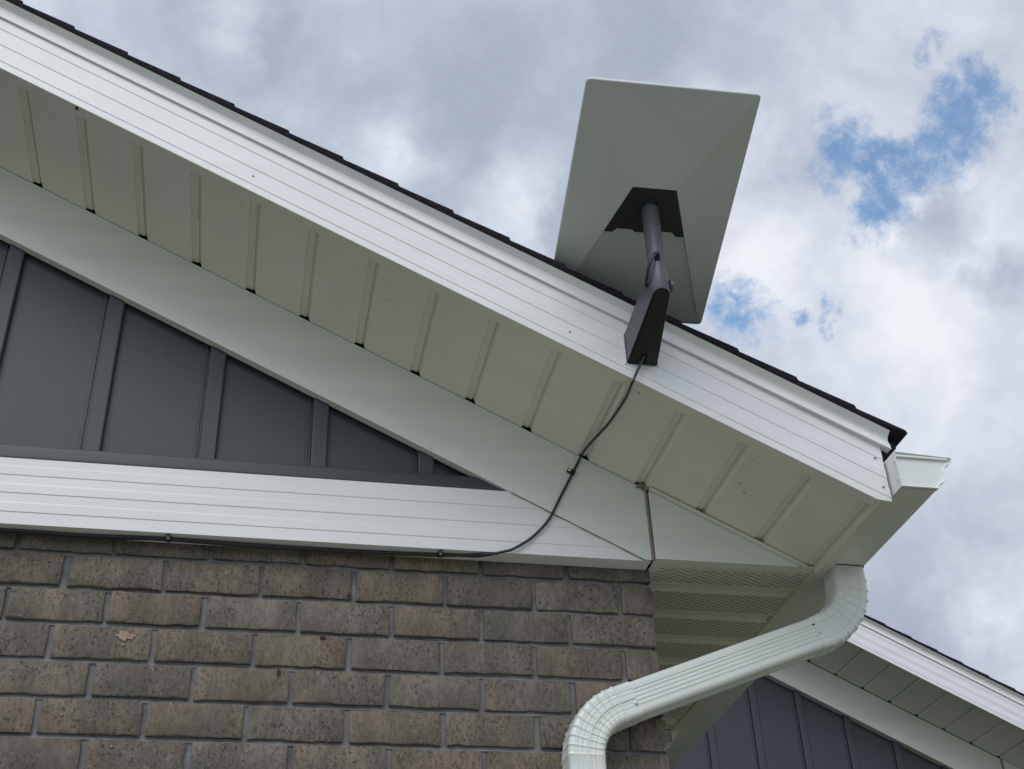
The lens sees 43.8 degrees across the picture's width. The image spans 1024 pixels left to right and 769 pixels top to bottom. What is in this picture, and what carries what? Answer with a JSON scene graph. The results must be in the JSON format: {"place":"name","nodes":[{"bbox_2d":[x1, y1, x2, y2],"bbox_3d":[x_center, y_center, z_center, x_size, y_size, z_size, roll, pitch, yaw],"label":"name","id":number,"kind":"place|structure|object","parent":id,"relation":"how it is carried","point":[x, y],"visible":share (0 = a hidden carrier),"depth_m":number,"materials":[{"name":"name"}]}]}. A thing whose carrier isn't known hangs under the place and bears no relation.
{"place":"outdoors","nodes":[
{"label":"outdoors","id":0,"kind":"place"},
{"bbox_2d":[22,0,1023,693],"label":"sky","id":1,"kind":"structure","parent":0,"point":[871,255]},
{"label":"ground","id":2,"kind":"structure","parent":0,"visible":0},
{"bbox_2d":[0,0,907,768],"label":"house","id":3,"kind":"structure","parent":2,"relation":"on","point":[222,320],"depth_m":2.90,"materials":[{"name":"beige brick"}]},
{"bbox_2d":[165,534,170,541],"bbox_3d":[-0.748,0.336,2.770,0.010,0.011,0.020,5,-35,-11],"label":"cable clip","id":4,"kind":"object","parent":3,"relation":"attached to","point":[168,537],"visible":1,"depth_m":2.77,"materials":[{"name":"black plastic"}]},
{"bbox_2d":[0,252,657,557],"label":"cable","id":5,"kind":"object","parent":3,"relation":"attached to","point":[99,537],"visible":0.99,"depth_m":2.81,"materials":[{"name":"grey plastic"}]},
{"bbox_2d":[437,550,442,557],"bbox_3d":[-0.162,0.384,2.879,0.010,0.011,0.020,5,-35,-11],"label":"cable clip","id":6,"kind":"object","parent":3,"relation":"attached to","point":[440,553],"visible":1,"depth_m":2.87,"materials":[{"name":"black plastic"}]},
{"bbox_2d":[566,468,575,475],"bbox_3d":[0.142,0.208,3.046,0.022,0.018,0.011,5,-35,-11],"label":"cable clip","id":7,"kind":"object","parent":3,"relation":"attached to","point":[570,471],"visible":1,"depth_m":3.04,"materials":[{"name":"black plastic"}]},
{"bbox_2d":[554,77,760,366],"bbox_3d":[0.310,-0.302,2.814,0.383,0.439,0.564,3,-35,-8],"label":"satellite dish","id":8,"kind":"object","parent":3,"relation":"attached to","point":[655,167],"visible":0.99,"depth_m":2.81,"materials":[{"name":"white plastic"}]},
{"bbox_2d":[561,451,951,768],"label":"rain gutter","id":9,"kind":"object","parent":3,"relation":"attached to","point":[806,629],"visible":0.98,"depth_m":2.82,"materials":[{"name":"white metal"}]},
{"bbox_2d":[670,608,1023,768],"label":"house","id":10,"kind":"structure","parent":2,"relation":"on","point":[871,693],"depth_m":6.57,"materials":[{"name":"metal"}]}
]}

